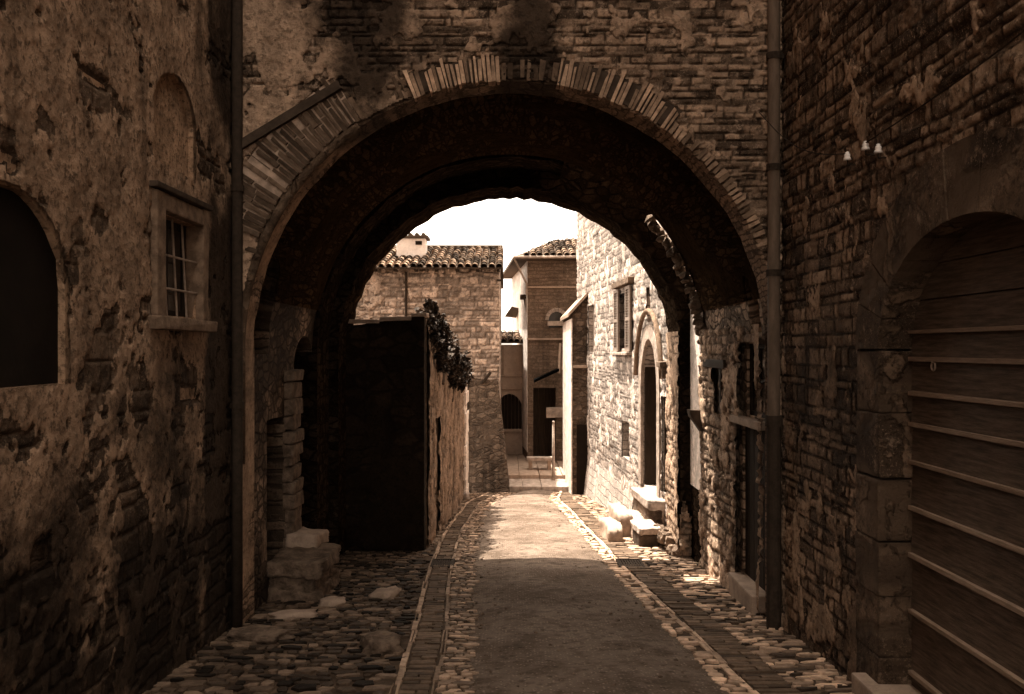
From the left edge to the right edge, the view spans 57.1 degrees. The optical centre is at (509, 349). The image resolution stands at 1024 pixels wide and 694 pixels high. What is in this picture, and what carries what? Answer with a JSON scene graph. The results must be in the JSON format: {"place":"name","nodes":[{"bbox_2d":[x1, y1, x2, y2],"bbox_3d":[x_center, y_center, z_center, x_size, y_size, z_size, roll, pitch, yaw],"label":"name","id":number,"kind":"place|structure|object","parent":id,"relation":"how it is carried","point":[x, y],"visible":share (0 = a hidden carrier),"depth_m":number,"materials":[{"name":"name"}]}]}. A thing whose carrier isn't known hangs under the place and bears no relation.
{"place":"outdoors","nodes":[
{"label":"outdoors","id":0,"kind":"place"},
{"bbox_2d":[143,544,434,693],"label":"pavement","id":1,"kind":"structure","parent":0,"point":[303,682],"depth_m":8.01,"materials":[{"name":"stone"}]},
{"bbox_2d":[226,624,294,644],"bbox_3d":[-2.186,2.524,8.307,0.617,0.122,0.378,0,0,26],"label":"loose stone","id":2,"kind":"object","parent":1,"relation":"on","point":[261,634],"visible":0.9,"depth_m":8.23,"materials":[{"name":"stone"}]},
{"bbox_2d":[268,609,317,620],"bbox_3d":[-2.098,2.589,9.152,0.492,0.097,0.194,0,0,-11],"label":"loose stone","id":3,"kind":"object","parent":1,"relation":"on","point":[288,614],"visible":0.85,"depth_m":9.10,"materials":[{"name":"stone"}]},
{"bbox_2d":[266,526,340,601],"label":"stone mounting block","id":4,"kind":"structure","parent":1,"relation":"on","point":[300,567],"depth_m":10.03,"materials":[{"name":"beige stone"}]},
{"bbox_2d":[317,596,345,606],"bbox_3d":[-1.849,2.634,9.791,0.303,0.110,0.247,0,0,0],"label":"loose stone","id":5,"kind":"object","parent":1,"relation":"on","point":[332,601],"visible":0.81,"depth_m":9.72,"materials":[{"name":"stone"}]},
{"bbox_2d":[360,629,405,656],"bbox_3d":[-1.075,2.493,7.940,0.386,0.178,0.483,0,0,-10],"label":"loose stone","id":6,"kind":"object","parent":1,"relation":"on","point":[383,642],"visible":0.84,"depth_m":7.83,"materials":[{"name":"stone"}]},
{"bbox_2d":[367,585,400,600],"bbox_3d":[-1.353,2.658,10.194,0.286,0.117,0.434,0,0,14],"label":"loose stone","id":7,"kind":"object","parent":1,"relation":"on","point":[388,593],"visible":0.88,"depth_m":10.11,"materials":[{"name":"beige stone"}]},
{"bbox_2d":[433,493,484,544],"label":"pavement","id":8,"kind":"structure","parent":0,"point":[437,539],"depth_m":18.10,"materials":[{"name":"stone"}]},
{"bbox_2d":[463,492,469,499],"bbox_3d":[-1.019,3.436,21.902,0.189,0.242,0.189,0,0,0],"label":"loose stone","id":9,"kind":"object","parent":8,"relation":"on","point":[466,495],"visible":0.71,"depth_m":21.83,"materials":[{"name":"beige stone"}]},
{"bbox_2d":[435,492,516,693],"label":"pavement","id":10,"kind":"structure","parent":0,"point":[450,679],"depth_m":9.32,"materials":[{"name":"stone"}]},
{"bbox_2d":[410,198,576,344],"label":"sky","id":11,"kind":"structure","parent":0,"point":[516,224],"materials":[{"name":"white"}]},
{"bbox_2d":[150,492,851,693],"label":"ground","id":12,"kind":"structure","parent":0,"point":[403,644],"depth_m":7.94,"materials":[{"name":"stone"}]},
{"bbox_2d":[0,0,231,693],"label":"house","id":13,"kind":"structure","parent":12,"relation":"on","point":[115,347],"depth_m":6.13,"materials":[{"name":"stone"}]},
{"bbox_2d":[147,180,217,332],"bbox_3d":[-2.596,-0.680,7.361,0.262,1.077,1.276,0,0,0],"label":"window frame","id":14,"kind":"structure","parent":13,"relation":"in","point":[179,256],"depth_m":7.46,"materials":[{"name":"stone"}]},
{"bbox_2d":[346,313,468,551],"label":"garden wall","id":15,"kind":"structure","parent":12,"relation":"on","point":[407,453],"depth_m":13.60,"materials":[{"name":"stone"}]},
{"bbox_2d":[414,298,474,401],"bbox_3d":[-1.109,0.127,17.511,0.804,1.814,7.398,0,0,0],"label":"wall ivy","id":16,"kind":"object","parent":15,"relation":"attached to","point":[453,362],"depth_m":15.46,"materials":[{"name":"green plant"}]},
{"bbox_2d":[353,233,509,492],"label":"stone house","id":17,"kind":"structure","parent":12,"relation":"on","point":[462,285],"depth_m":24.95,"materials":[{"name":"stone"}]},
{"bbox_2d":[389,492,488,693],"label":"kerb","id":18,"kind":"structure","parent":12,"relation":"on","point":[402,668],"depth_m":9.04,"materials":[{"name":"stone"}]},
{"bbox_2d":[398,493,496,693],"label":"gutter","id":19,"kind":"object","parent":12,"relation":"on","point":[427,643],"visible":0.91,"depth_m":8.82,"materials":[{"name":"brick"}]},
{"bbox_2d":[430,558,454,567],"bbox_3d":[-0.880,2.860,12.400,0.300,0.112,0.460,0,0,0],"label":"drain grate","id":20,"kind":"object","parent":19,"relation":"on","point":[440,562],"visible":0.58,"depth_m":12.43,"materials":[{"name":"metal"}]},
{"bbox_2d":[431,492,498,693],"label":"kerb","id":21,"kind":"structure","parent":12,"relation":"on","point":[438,667],"depth_m":9.19,"materials":[{"name":"stone"}]},
{"bbox_2d":[228,0,784,629],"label":"arch building","id":22,"kind":"structure","parent":12,"relation":"on","point":[368,136],"depth_m":9.40,"materials":[{"name":"stone"}]},
{"bbox_2d":[745,427,764,590],"bbox_3d":[2.575,1.630,9.830,0.089,1.640,0.928,0,0,0],"label":"passage door","id":23,"kind":"structure","parent":22,"relation":"in","point":[752,494],"depth_m":9.95,"materials":[{"name":"brown wood"}]},
{"bbox_2d":[750,343,764,417],"bbox_3d":[2.605,0.320,9.770,0.050,0.760,0.700,0,0,0],"label":"window","id":24,"kind":"structure","parent":22,"relation":"in","point":[761,347],"depth_m":9.89,"materials":[{"name":"brown wood"}]},
{"bbox_2d":[501,330,522,454],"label":"house","id":25,"kind":"structure","parent":12,"relation":"on","point":[511,382],"depth_m":31.05,"materials":[{"name":"paint"}]},
{"bbox_2d":[501,394,521,428],"bbox_3d":[0.000,2.062,31.225,0.830,1.209,0.050,0,0,0],"label":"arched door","id":26,"kind":"structure","parent":25,"relation":"in","point":[506,399],"depth_m":31.20,"materials":[{"name":"brown wood"}]},
{"bbox_2d":[506,454,568,491],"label":"street steps","id":27,"kind":"structure","parent":12,"relation":"on","point":[523,477],"depth_m":25.80,"materials":[{"name":"stone"}]},
{"bbox_2d":[526,456,551,469],"bbox_3d":[0.876,3.293,27.074,0.786,0.401,0.451,0,0,0],"label":"stone bench","id":28,"kind":"object","parent":27,"relation":"on","point":[530,459],"visible":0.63,"depth_m":26.92,"materials":[{"name":"beige stone"}]},
{"bbox_2d":[552,421,554,479],"bbox_3d":[1.190,2.758,25.600,0.089,1.624,0.089,0,0,0],"label":"stone post","id":29,"kind":"object","parent":27,"relation":"on","point":[553,450],"visible":1,"depth_m":25.57,"materials":[{"name":"beige stone"}]},
{"bbox_2d":[503,238,577,461],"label":"tower house","id":30,"kind":"structure","parent":12,"relation":"on","point":[543,277],"depth_m":29.00,"materials":[{"name":"brick"}]},
{"bbox_2d":[533,388,554,455],"bbox_3d":[1.082,2.579,29.420,0.693,2.781,0.040,0,0,0],"label":"door","id":31,"kind":"structure","parent":30,"relation":"in","point":[543,398],"depth_m":29.40,"materials":[{"name":"brown wood"}]},
{"bbox_2d":[560,292,587,494],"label":"projecting house","id":32,"kind":"structure","parent":12,"relation":"on","point":[574,317],"depth_m":23.30,"materials":[{"name":"paint"}]},
{"bbox_2d":[577,425,587,494],"bbox_3d":[1.804,2.787,23.295,0.292,1.847,0.030,0,0,0],"label":"low door","id":33,"kind":"structure","parent":32,"relation":"in","point":[582,451],"depth_m":23.28,"materials":[{"name":"brown wood"}]},
{"bbox_2d":[576,212,670,525],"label":"sunlit house","id":34,"kind":"structure","parent":12,"relation":"on","point":[626,382],"depth_m":18.68,"materials":[{"name":"stone"}]},
{"bbox_2d":[610,276,634,354],"bbox_3d":[2.203,-0.617,18.280,0.200,1.453,1.910,0,0,-3],"label":"window","id":35,"kind":"structure","parent":34,"relation":"in","point":[629,280],"depth_m":17.84,"materials":[{"name":"beige stone"}]},
{"bbox_2d":[644,367,655,483],"bbox_3d":[3.268,1.097,15.993,1.808,2.543,1.276,0,0,0],"label":"portal door","id":36,"kind":"structure","parent":34,"relation":"in","point":[650,372],"depth_m":16.46,"materials":[{"name":"brown wood"}]},
{"bbox_2d":[664,397,666,491],"bbox_3d":[2.982,1.497,14.860,1.061,1.535,0.402,0,0,0],"label":"side door","id":37,"kind":"structure","parent":34,"relation":"in","point":[665,431],"depth_m":14.93,"materials":[{"name":"brown wood"}]},
{"bbox_2d":[557,491,759,693],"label":"kerb","id":38,"kind":"structure","parent":12,"relation":"on","point":[723,663],"depth_m":8.88,"materials":[{"name":"stone"}]},
{"bbox_2d":[560,492,802,693],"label":"gutter","id":39,"kind":"object","parent":12,"relation":"on","point":[761,677],"visible":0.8,"depth_m":8.79,"materials":[{"name":"brick"}]},
{"bbox_2d":[616,558,644,568],"bbox_3d":[1.585,2.858,12.375,0.330,0.112,0.510,0,0,0],"label":"drain grate","id":40,"kind":"object","parent":39,"relation":"on","point":[620,562],"visible":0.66,"depth_m":12.42,"materials":[{"name":"metal"}]},
{"bbox_2d":[759,0,1023,693],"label":"house","id":41,"kind":"structure","parent":12,"relation":"on","point":[902,384],"depth_m":6.32,"materials":[{"name":"stone"}]},
{"bbox_2d":[908,214,1023,693],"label":"portal door","id":42,"kind":"structure","parent":41,"relation":"in","point":[967,391],"depth_m":5.61,"materials":[{"name":"brown wood"}]},
{"bbox_2d":[434,490,748,693],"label":"road","id":43,"kind":"structure","parent":0,"point":[603,633],"depth_m":8.82,"materials":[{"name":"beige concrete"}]},
{"bbox_2d":[549,492,752,693],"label":"pavement","id":44,"kind":"structure","parent":0,"point":[733,682],"depth_m":9.35,"materials":[{"name":"stone"}]},
{"bbox_2d":[572,494,853,693],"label":"pavement","id":45,"kind":"structure","parent":0,"point":[695,578],"depth_m":8.95,"materials":[{"name":"stone"}]},
{"bbox_2d":[598,487,665,546],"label":"portal steps","id":46,"kind":"structure","parent":45,"relation":"on","point":[636,523],"depth_m":14.96,"materials":[{"name":"stone"}]},
{"bbox_2d":[653,524,679,556],"bbox_3d":[2.291,2.784,13.741,0.400,0.379,1.490,0,0,0],"label":"rubble heap","id":47,"kind":"object","parent":45,"relation":"on","point":[665,537],"visible":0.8,"depth_m":13.38,"materials":[{"name":"stone"}]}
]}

